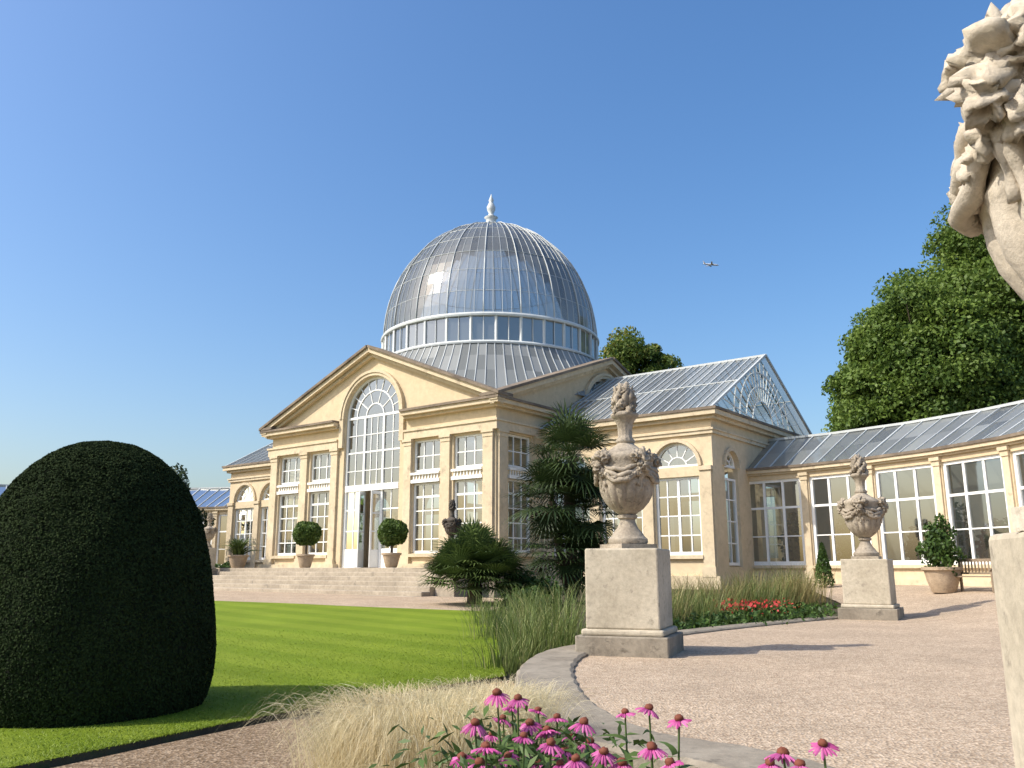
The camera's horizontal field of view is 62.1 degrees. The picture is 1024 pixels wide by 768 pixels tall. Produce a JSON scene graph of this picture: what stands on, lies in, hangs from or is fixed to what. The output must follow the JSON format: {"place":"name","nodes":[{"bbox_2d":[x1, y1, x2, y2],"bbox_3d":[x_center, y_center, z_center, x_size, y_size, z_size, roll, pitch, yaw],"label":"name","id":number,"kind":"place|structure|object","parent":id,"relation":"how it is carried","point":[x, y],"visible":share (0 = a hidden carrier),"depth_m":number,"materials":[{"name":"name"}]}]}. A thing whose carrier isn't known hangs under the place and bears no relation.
{"place":"outdoors","nodes":[
{"label":"outdoors","id":0,"kind":"place"},
{"bbox_2d":[209,548,217,573],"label":"stone pedestal","id":1,"kind":"object","parent":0,"point":[212,552],"visible":0.29,"depth_m":42.53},
{"bbox_2d":[204,513,217,547],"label":"stone urn","id":2,"kind":"object","parent":1,"relation":"on","point":[210,531],"visible":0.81,"depth_m":42.75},
{"bbox_2d":[0,601,506,767],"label":"lawn","id":3,"kind":"structure","parent":0,"point":[318,620],"depth_m":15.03,"materials":[{"name":"plant"}]},
{"bbox_2d":[0,440,217,727],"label":"clipped yew","id":4,"kind":"object","parent":3,"relation":"on","point":[107,609],"visible":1,"depth_m":9.32,"materials":[{"name":"green plant"}]},
{"bbox_2d":[54,680,513,767],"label":"garden path","id":5,"kind":"structure","parent":0,"point":[220,750],"depth_m":7.82,"materials":[{"name":"gravel"}]},
{"bbox_2d":[214,590,505,610],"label":"forecourt path","id":6,"kind":"structure","parent":0,"point":[435,602],"depth_m":28.36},
{"bbox_2d":[442,499,462,539],"bbox_3d":[-2.320,5.338,32.873,0.701,1.769,0.701,-5,-13,23],"label":"stone urn","id":7,"kind":"object","parent":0,"point":[450,523],"visible":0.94,"depth_m":32.66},
{"bbox_2d":[0,0,1010,557],"label":"sky","id":8,"kind":"structure","parent":0,"point":[208,208],"materials":[{"name":"blue"}]},
{"bbox_2d":[482,585,840,682],"bbox_3d":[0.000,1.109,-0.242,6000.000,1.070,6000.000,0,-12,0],"label":"ground","id":9,"kind":"structure","parent":0,"point":[581,597],"depth_m":25.19,"materials":[{"name":"soil"}]},
{"bbox_2d":[0,484,229,564],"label":"curved glasshouse wing","id":10,"kind":"structure","parent":9,"relation":"on","point":[214,501],"depth_m":59.12,"materials":[{"name":"glass"}]},
{"bbox_2d":[170,463,215,526],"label":"evergreen tree","id":11,"kind":"object","parent":9,"relation":"on","point":[181,475],"visible":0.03,"depth_m":49.99,"materials":[{"name":"green plant"}]},
{"bbox_2d":[9,676,506,767],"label":"lawn edge","id":12,"kind":"object","parent":9,"relation":"on","point":[83,756],"visible":0.42,"depth_m":8.38,"materials":[{"name":"soil"}]},
{"bbox_2d":[212,568,538,597],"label":"stone steps","id":13,"kind":"structure","parent":9,"relation":"on","point":[398,582],"depth_m":35.98,"materials":[{"name":"stone"}]},
{"bbox_2d":[217,538,260,567],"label":"potted plant","id":14,"kind":"object","parent":13,"relation":"on","point":[238,558],"visible":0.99,"depth_m":43.55,"materials":[{"name":"green plant"}]},
{"bbox_2d":[292,521,321,567],"bbox_3d":[-9.646,7.514,39.911,1.363,2.182,1.316,0,-12,0],"label":"potted topiary tree","id":15,"kind":"object","parent":13,"relation":"on","point":[306,533],"visible":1,"depth_m":39.57,"materials":[{"name":"green plant"}]},
{"bbox_2d":[377,518,408,567],"bbox_3d":[-5.126,6.809,36.493,1.363,2.103,1.345,0,-12,0],"label":"potted topiary tree","id":16,"kind":"object","parent":13,"relation":"on","point":[391,532],"visible":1,"depth_m":36.13,"materials":[{"name":"green plant"}]},
{"bbox_2d":[199,672,614,767],"bbox_3d":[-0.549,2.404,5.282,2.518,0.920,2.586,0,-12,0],"label":"feather grass","id":17,"kind":"object","parent":9,"relation":"on","point":[365,739],"depth_m":5.04,"materials":[{"name":"plant"}]},
{"bbox_2d":[415,517,532,603],"bbox_3d":[-1.152,5.527,26.499,3.967,3.050,3.827,0,-12,0],"label":"spiky fan plant","id":18,"kind":"object","parent":9,"relation":"on","point":[474,555],"visible":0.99,"depth_m":25.73,"materials":[{"name":"green plant"}]},
{"bbox_2d":[447,594,513,617],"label":"grass clump","id":19,"kind":"object","parent":9,"relation":"on","point":[486,600],"visible":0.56,"depth_m":22.81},
{"bbox_2d":[460,718,505,757],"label":"coneflower","id":20,"kind":"object","parent":9,"relation":"on","point":[474,724],"visible":0.98,"depth_m":3.09,"materials":[{"name":"pink plant"}]},
{"bbox_2d":[471,741,500,767],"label":"coneflower","id":21,"kind":"object","parent":9,"relation":"on","point":[485,748],"visible":1,"depth_m":2.80,"materials":[{"name":"pink plant"}]},
{"bbox_2d":[455,601,529,625],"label":"grass clump","id":22,"kind":"object","parent":9,"relation":"on","point":[481,615],"visible":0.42,"depth_m":20.16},
{"bbox_2d":[484,688,509,767],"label":"coneflower","id":23,"kind":"object","parent":9,"relation":"on","point":[498,695],"visible":0.95,"depth_m":3.39,"materials":[{"name":"pink plant"}]},
{"bbox_2d":[457,607,536,641],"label":"grass clump","id":24,"kind":"object","parent":9,"relation":"on","point":[487,630],"visible":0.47,"depth_m":17.46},
{"bbox_2d":[457,629,559,675],"bbox_3d":[-0.120,4.273,13.567,1.694,0.636,1.315,7,-14,-29],"label":"grass clump","id":25,"kind":"object","parent":9,"relation":"on","point":[511,662],"visible":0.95,"depth_m":13.46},
{"bbox_2d":[369,703,650,767],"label":"flower foliage","id":26,"kind":"object","parent":9,"relation":"on","point":[494,758],"visible":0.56,"depth_m":3.30,"materials":[{"name":"plant"}]},
{"bbox_2d":[491,693,529,767],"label":"coneflower","id":27,"kind":"object","parent":9,"relation":"on","point":[518,700],"visible":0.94,"depth_m":3.21,"materials":[{"name":"pink plant"}]},
{"bbox_2d":[495,569,537,603],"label":"garden bush","id":28,"kind":"object","parent":9,"relation":"on","point":[510,580],"visible":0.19,"depth_m":26.42,"materials":[{"name":"green plant"}]},
{"bbox_2d":[222,194,811,589],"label":"conservatory","id":29,"kind":"object","parent":9,"relation":"on","point":[411,416],"visible":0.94,"depth_m":42.04,"materials":[{"name":"stone"}]},
{"bbox_2d":[234,508,252,559],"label":"window","id":30,"kind":"structure","parent":29,"relation":"in","point":[244,516],"depth_m":51.87,"materials":[{"name":"white paint"}]},
{"bbox_2d":[259,507,267,559],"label":"window","id":31,"kind":"structure","parent":29,"relation":"in","point":[264,519],"depth_m":50.55,"materials":[{"name":"white paint"}]},
{"bbox_2d":[277,493,298,555],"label":"window","id":32,"kind":"structure","parent":29,"relation":"in","point":[281,496],"depth_m":44.39,"materials":[{"name":"white paint"}]},
{"bbox_2d":[281,456,299,484],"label":"window","id":33,"kind":"structure","parent":29,"relation":"in","point":[283,460],"depth_m":44.98,"materials":[{"name":"white paint"}]},
{"bbox_2d":[286,507,297,552],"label":"window","id":34,"kind":"structure","parent":29,"relation":"in","point":[290,511],"depth_m":49.04,"materials":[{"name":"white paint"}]},
{"bbox_2d":[308,491,328,554],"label":"window","id":35,"kind":"structure","parent":29,"relation":"in","point":[312,493],"depth_m":42.87,"materials":[{"name":"white paint"}]},
{"bbox_2d":[311,452,330,481],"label":"window","id":36,"kind":"structure","parent":29,"relation":"in","point":[327,453],"depth_m":43.48,"materials":[{"name":"white paint"}]},
{"bbox_2d":[356,491,365,566],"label":"door","id":37,"kind":"structure","parent":29,"relation":"in","point":[362,495],"depth_m":40.58,"materials":[{"name":"white paint"}]},
{"bbox_2d":[341,376,399,567],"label":"arched window","id":38,"kind":"structure","parent":29,"relation":"in","point":[351,496],"depth_m":41.33,"materials":[{"name":"white paint"}]},
{"bbox_2d":[368,490,380,566],"bbox_3d":[-6.427,6.808,40.002,0.560,3.560,0.050,8,-15,-33],"label":"door","id":39,"kind":"structure","parent":29,"relation":"in","point":[373,554],"depth_m":39.80,"materials":[{"name":"white paint"}]},
{"bbox_2d":[413,482,438,552],"bbox_3d":[-3.797,6.030,38.337,1.680,3.150,0.120,-9,-15,37],"label":"window","id":40,"kind":"structure","parent":29,"relation":"in","point":[432,496],"depth_m":38.49,"materials":[{"name":"white paint"}]},
{"bbox_2d":[415,438,439,471],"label":"window","id":41,"kind":"structure","parent":29,"relation":"in","point":[431,440],"depth_m":39.07,"materials":[{"name":"white paint"}]},
{"bbox_2d":[454,478,481,537],"bbox_3d":[-1.829,5.705,36.846,1.680,3.150,0.120,-9,-15,37],"label":"window","id":42,"kind":"structure","parent":29,"relation":"in","point":[474,493],"depth_m":37.12,"materials":[{"name":"white paint"}]},
{"bbox_2d":[455,433,482,468],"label":"window","id":43,"kind":"structure","parent":29,"relation":"in","point":[457,452],"depth_m":37.60,"materials":[{"name":"white paint"}]},
{"bbox_2d":[508,434,528,468],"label":"window","id":44,"kind":"structure","parent":29,"relation":"in","point":[509,435],"depth_m":37.88,"materials":[{"name":"white paint"}]},
{"bbox_2d":[508,479,529,552],"bbox_3d":[0.216,5.777,37.177,0.120,3.150,1.680,-9,-15,37],"label":"window","id":45,"kind":"structure","parent":29,"relation":"in","point":[512,480],"depth_m":37.22,"materials":[{"name":"white paint"}]},
{"bbox_2d":[656,476,702,554],"bbox_3d":[6.768,5.321,34.263,2.000,3.100,0.120,-9,-15,37],"label":"window","id":46,"kind":"structure","parent":29,"relation":"in","point":[678,479],"depth_m":34.31,"materials":[{"name":"white paint"}]},
{"bbox_2d":[725,478,739,565],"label":"window","id":47,"kind":"structure","parent":29,"relation":"in","point":[727,480],"depth_m":34.81,"materials":[{"name":"white paint"}]},
{"bbox_2d":[501,732,534,767],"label":"coneflower","id":48,"kind":"object","parent":9,"relation":"on","point":[523,738],"visible":1,"depth_m":2.90,"materials":[{"name":"pink plant"}]},
{"bbox_2d":[494,582,554,616],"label":"grass clump","id":49,"kind":"object","parent":9,"relation":"on","point":[519,599],"visible":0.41,"depth_m":22.36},
{"bbox_2d":[507,718,541,765],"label":"coneflower","id":50,"kind":"object","parent":9,"relation":"on","point":[530,724],"visible":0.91,"depth_m":3.47,"materials":[{"name":"pink plant"}]},
{"bbox_2d":[482,602,571,656],"bbox_3d":[0.130,4.490,15.655,1.950,0.950,2.022,-4,-13,19],"label":"grass clump","id":51,"kind":"object","parent":9,"relation":"on","point":[512,630],"visible":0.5,"depth_m":15.53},
{"bbox_2d":[503,585,550,609],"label":"garden bush","id":52,"kind":"object","parent":9,"relation":"on","point":[533,589],"visible":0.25,"depth_m":24.61,"materials":[{"name":"green plant"}]},
{"bbox_2d":[491,587,573,632],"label":"grass clump","id":53,"kind":"object","parent":9,"relation":"on","point":[525,600],"visible":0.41,"depth_m":19.28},
{"bbox_2d":[482,598,585,666],"bbox_3d":[0.258,4.184,14.380,1.864,1.104,1.986,10,-16,-38],"label":"grass clump","id":54,"kind":"object","parent":9,"relation":"on","point":[526,631],"visible":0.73,"depth_m":14.19,"materials":[{"name":"plant"}]},
{"bbox_2d":[520,576,564,606],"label":"garden bush","id":55,"kind":"object","parent":9,"relation":"on","point":[542,582],"visible":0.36,"depth_m":25.96,"materials":[{"name":"green plant"}]},
{"bbox_2d":[509,582,585,649],"bbox_3d":[0.963,4.171,15.016,2.221,1.344,2.260,0,-12,0],"label":"grass clump","id":56,"kind":"object","parent":9,"relation":"on","point":[569,640],"visible":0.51,"depth_m":14.84,"materials":[{"name":"plant"}]},
{"bbox_2d":[509,579,585,648],"bbox_3d":[0.960,4.488,16.787,2.437,1.344,2.360,-7,-14,29],"label":"grass clump","id":57,"kind":"object","parent":9,"relation":"on","point":[571,610],"visible":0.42,"depth_m":16.74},
{"bbox_2d":[535,725,560,759],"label":"coneflower","id":58,"kind":"object","parent":9,"relation":"on","point":[546,731],"visible":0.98,"depth_m":3.37,"materials":[{"name":"pink plant"}]},
{"bbox_2d":[536,737,564,767],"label":"coneflower","id":59,"kind":"object","parent":9,"relation":"on","point":[549,745],"visible":1,"depth_m":2.89,"materials":[{"name":"pink plant"}]},
{"bbox_2d":[504,398,617,603],"bbox_3d":[1.912,4.053,28.660,4.834,7.308,4.410,0,-12,0],"label":"fan palm","id":60,"kind":"object","parent":9,"relation":"on","point":[566,527],"visible":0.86,"depth_m":28.13,"materials":[{"name":"green plant"}]},
{"bbox_2d":[545,713,584,757],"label":"coneflower","id":61,"kind":"object","parent":9,"relation":"on","point":[556,718],"visible":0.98,"depth_m":3.38,"materials":[{"name":"pink plant"}]},
{"bbox_2d":[563,753,588,767],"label":"coneflower","id":62,"kind":"object","parent":9,"relation":"on","point":[575,762],"visible":1,"depth_m":2.79,"materials":[{"name":"pink plant"}]},
{"bbox_2d":[566,717,607,765],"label":"coneflower","id":63,"kind":"object","parent":9,"relation":"on","point":[583,723],"visible":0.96,"depth_m":3.28,"materials":[{"name":"pink plant"}]},
{"bbox_2d":[591,746,617,767],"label":"coneflower","id":64,"kind":"object","parent":9,"relation":"on","point":[602,754],"visible":0.98,"depth_m":2.98,"materials":[{"name":"pink plant"}]},
{"bbox_2d":[596,708,635,763],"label":"coneflower","id":65,"kind":"object","parent":9,"relation":"on","point":[624,712],"visible":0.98,"depth_m":3.46,"materials":[{"name":"pink plant"}]},
{"bbox_2d":[599,325,685,408],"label":"broadleaf tree","id":66,"kind":"object","parent":9,"relation":"on","point":[631,355],"visible":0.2,"depth_m":78.30,"materials":[{"name":"green plant"}]},
{"bbox_2d":[637,741,667,767],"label":"coneflower","id":67,"kind":"object","parent":9,"relation":"on","point":[650,750],"visible":1,"depth_m":2.89,"materials":[{"name":"pink plant"}]},
{"bbox_2d":[635,703,680,767],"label":"coneflower","id":68,"kind":"object","parent":9,"relation":"on","point":[646,708],"visible":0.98,"depth_m":3.29,"materials":[{"name":"pink plant"}]},
{"bbox_2d":[514,616,837,767],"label":"stone kerb","id":69,"kind":"structure","parent":9,"relation":"on","point":[549,665],"depth_m":6.37,"materials":[{"name":"stone"}]},
{"bbox_2d":[659,714,693,767],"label":"coneflower","id":70,"kind":"object","parent":9,"relation":"on","point":[678,720],"visible":0.99,"depth_m":3.08,"materials":[{"name":"pink plant"}]},
{"bbox_2d":[671,572,736,627],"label":"grass clump","id":71,"kind":"object","parent":9,"relation":"on","point":[677,603],"visible":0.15,"depth_m":18.57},
{"bbox_2d":[671,572,742,608],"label":"grass clump","id":72,"kind":"object","parent":9,"relation":"on","point":[702,588],"visible":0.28,"depth_m":21.36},
{"bbox_2d":[672,585,744,628],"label":"grass clump","id":73,"kind":"object","parent":9,"relation":"on","point":[700,609],"visible":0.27,"depth_m":19.57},
{"bbox_2d":[673,587,754,626],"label":"grass clump","id":74,"kind":"object","parent":9,"relation":"on","point":[702,603],"visible":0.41,"depth_m":19.89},
{"bbox_2d":[671,574,765,610],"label":"grass clump","id":75,"kind":"object","parent":9,"relation":"on","point":[723,593],"visible":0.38,"depth_m":21.39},
{"bbox_2d":[697,569,784,607],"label":"grass clump","id":76,"kind":"object","parent":9,"relation":"on","point":[754,585],"visible":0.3,"depth_m":22.05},
{"bbox_2d":[704,582,789,621],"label":"grass clump","id":77,"kind":"object","parent":9,"relation":"on","point":[751,599],"visible":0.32,"depth_m":21.25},
{"bbox_2d":[707,567,804,604],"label":"grass clump","id":78,"kind":"object","parent":9,"relation":"on","point":[761,576],"visible":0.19,"depth_m":24.58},
{"bbox_2d":[672,601,839,629],"bbox_3d":[5.582,5.407,19.678,8.049,0.598,2.425,10,-16,-37],"label":"bedding foliage","id":79,"kind":"object","parent":9,"relation":"in","point":[783,613],"visible":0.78,"depth_m":19.46,"materials":[{"name":"green plant"}]},
{"bbox_2d":[708,598,793,617],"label":"red bedding flowers","id":80,"kind":"object","parent":79,"relation":"on","point":[754,605],"visible":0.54,"depth_m":20.51,"materials":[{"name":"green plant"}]},
{"bbox_2d":[727,580,810,618],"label":"grass clump","id":81,"kind":"object","parent":9,"relation":"on","point":[781,600],"visible":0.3,"depth_m":22.14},
{"bbox_2d":[764,746,794,767],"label":"coneflower","id":82,"kind":"object","parent":9,"relation":"on","point":[782,754],"visible":0.95,"depth_m":2.79,"materials":[{"name":"pink plant"}]},
{"bbox_2d":[764,569,827,605],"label":"grass clump","id":83,"kind":"object","parent":9,"relation":"on","point":[801,577],"visible":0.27,"depth_m":25.54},
{"bbox_2d":[758,562,836,598],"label":"grass clump","id":84,"kind":"object","parent":9,"relation":"on","point":[780,574],"visible":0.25,"depth_m":27.31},
{"bbox_2d":[777,508,819,560],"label":"indoor plant","id":85,"kind":"object","parent":9,"relation":"on","point":[795,544],"visible":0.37,"depth_m":35.64,"materials":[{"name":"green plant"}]},
{"bbox_2d":[769,577,828,608],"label":"grass clump","id":86,"kind":"object","parent":9,"relation":"on","point":[804,598],"visible":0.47,"depth_m":24.89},
{"bbox_2d":[774,571,833,606],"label":"grass clump","id":87,"kind":"object","parent":9,"relation":"on","point":[822,588],"visible":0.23,"depth_m":25.98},
{"bbox_2d":[813,541,834,587],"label":"garden bush","id":88,"kind":"object","parent":9,"relation":"on","point":[822,566],"visible":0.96,"depth_m":30.19,"materials":[{"name":"green plant"}]},
{"bbox_2d":[808,738,839,767],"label":"coneflower","id":89,"kind":"object","parent":9,"relation":"on","point":[824,745],"visible":1,"depth_m":2.89,"materials":[{"name":"pink plant"}]},
{"bbox_2d":[829,515,859,560],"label":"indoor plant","id":90,"kind":"object","parent":9,"relation":"on","point":[843,542],"visible":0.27,"depth_m":33.94,"materials":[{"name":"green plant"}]},
{"bbox_2d":[746,400,1023,586],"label":"curved glasshouse wing","id":91,"kind":"structure","parent":9,"relation":"on","point":[914,478],"depth_m":33.32,"materials":[{"name":"glass"}]},
{"bbox_2d":[749,478,805,564],"bbox_3d":[10.927,5.724,35.220,2.480,3.500,0.120,-11,-17,42],"label":"window","id":92,"kind":"structure","parent":91,"relation":"in","point":[784,507],"depth_m":35.06,"materials":[{"name":"white paint"}]},
{"bbox_2d":[809,473,871,564],"bbox_3d":[12.844,5.272,33.146,0.120,3.500,2.480,9,-15,-36],"label":"window","id":93,"kind":"structure","parent":91,"relation":"in","point":[813,505],"depth_m":33.63,"materials":[{"name":"white paint"}]},
{"bbox_2d":[875,464,937,564],"bbox_3d":[14.385,4.759,30.792,0.120,3.500,2.480,6,-14,-27],"label":"window","id":94,"kind":"structure","parent":91,"relation":"in","point":[877,472],"depth_m":30.94,"materials":[{"name":"white paint"}]},
{"bbox_2d":[943,454,1010,564],"bbox_3d":[15.507,4.198,28.221,0.120,3.500,2.480,4,-13,-18],"label":"window","id":95,"kind":"structure","parent":91,"relation":"in","point":[949,495],"depth_m":28.49,"materials":[{"name":"white paint"}]},
{"bbox_2d":[1012,450,1023,506],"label":"window","id":96,"kind":"structure","parent":91,"relation":"in","point":[1020,487],"depth_m":26.79,"materials":[{"name":"white paint"}]},
{"bbox_2d":[904,519,936,559],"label":"indoor plant","id":97,"kind":"object","parent":9,"relation":"on","point":[911,552],"visible":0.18,"depth_m":31.64,"materials":[{"name":"plant"}]},
{"bbox_2d":[821,267,1023,465],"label":"broadleaf tree","id":98,"kind":"object","parent":9,"relation":"on","point":[892,341],"visible":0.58,"depth_m":58.00,"materials":[{"name":"green plant"}]},
{"bbox_2d":[955,502,979,558],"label":"indoor plant","id":99,"kind":"object","parent":9,"relation":"on","point":[964,541],"visible":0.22,"depth_m":30.22,"materials":[{"name":"green plant"}]},
{"bbox_2d":[913,202,1023,401],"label":"broadleaf tree","id":100,"kind":"object","parent":9,"relation":"on","point":[964,262],"visible":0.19,"depth_m":62.37,"materials":[{"name":"green plant"}]},
{"bbox_2d":[975,517,1007,558],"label":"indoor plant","id":101,"kind":"object","parent":9,"relation":"on","point":[983,549],"visible":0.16,"depth_m":29.01,"materials":[{"name":"green plant"}]},
{"bbox_2d":[573,584,1014,767],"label":"gravel court","id":102,"kind":"object","parent":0,"point":[921,684],"visible":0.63,"depth_m":8.91,"materials":[{"name":"gravel"}]},
{"bbox_2d":[575,548,683,657],"bbox_3d":[1.760,3.475,12.650,1.340,2.000,1.340,-4,-13,20],"label":"stone pedestal","id":103,"kind":"object","parent":102,"relation":"on","point":[628,602],"visible":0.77,"depth_m":12.20,"materials":[{"name":"stone"}]},
{"bbox_2d":[590,381,661,547],"bbox_3d":[1.760,1.226,13.140,1.031,2.602,1.031,-5,-13,21],"label":"stone urn","id":104,"kind":"object","parent":103,"relation":"on","point":[626,474],"visible":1,"depth_m":12.79,"materials":[{"name":"stone"}]},
{"bbox_2d":[838,559,903,620],"bbox_3d":[8.950,5.276,21.264,1.360,1.750,1.360,-7,-14,29],"label":"stone pedestal","id":105,"kind":"object","parent":102,"relation":"on","point":[869,589],"visible":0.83,"depth_m":20.81,"materials":[{"name":"stone"}]},
{"bbox_2d":[837,454,888,558],"bbox_3d":[8.950,3.112,21.736,1.062,2.680,1.062,3,-13,-13],"label":"stone urn","id":106,"kind":"object","parent":105,"relation":"on","point":[861,512],"visible":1,"depth_m":21.40,"materials":[{"name":"stone"}]},
{"bbox_2d":[915,513,966,592],"bbox_3d":[12.812,5.044,25.510,1.365,2.373,1.376,0,-12,0],"label":"potted plant","id":107,"kind":"object","parent":102,"relation":"on","point":[943,551],"visible":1,"depth_m":25.20,"materials":[{"name":"green plant"}]},
{"bbox_2d":[955,558,994,592],"bbox_3d":[13.400,5.532,24.586,0.640,0.950,1.640,4,-13,-20],"label":"wooden bench","id":108,"kind":"object","parent":102,"relation":"on","point":[984,560],"visible":0.54,"depth_m":24.86,"materials":[{"name":"brown wood"}]},
{"bbox_2d":[989,531,1023,767],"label":"stone pedestal","id":109,"kind":"object","parent":102,"relation":"on","point":[1007,555],"visible":1,"depth_m":3.27,"materials":[{"name":"stone"}]},
{"bbox_2d":[934,0,1023,530],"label":"stone urn","id":110,"kind":"object","parent":109,"relation":"on","point":[981,85],"visible":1,"depth_m":3.11,"materials":[{"name":"stone"}]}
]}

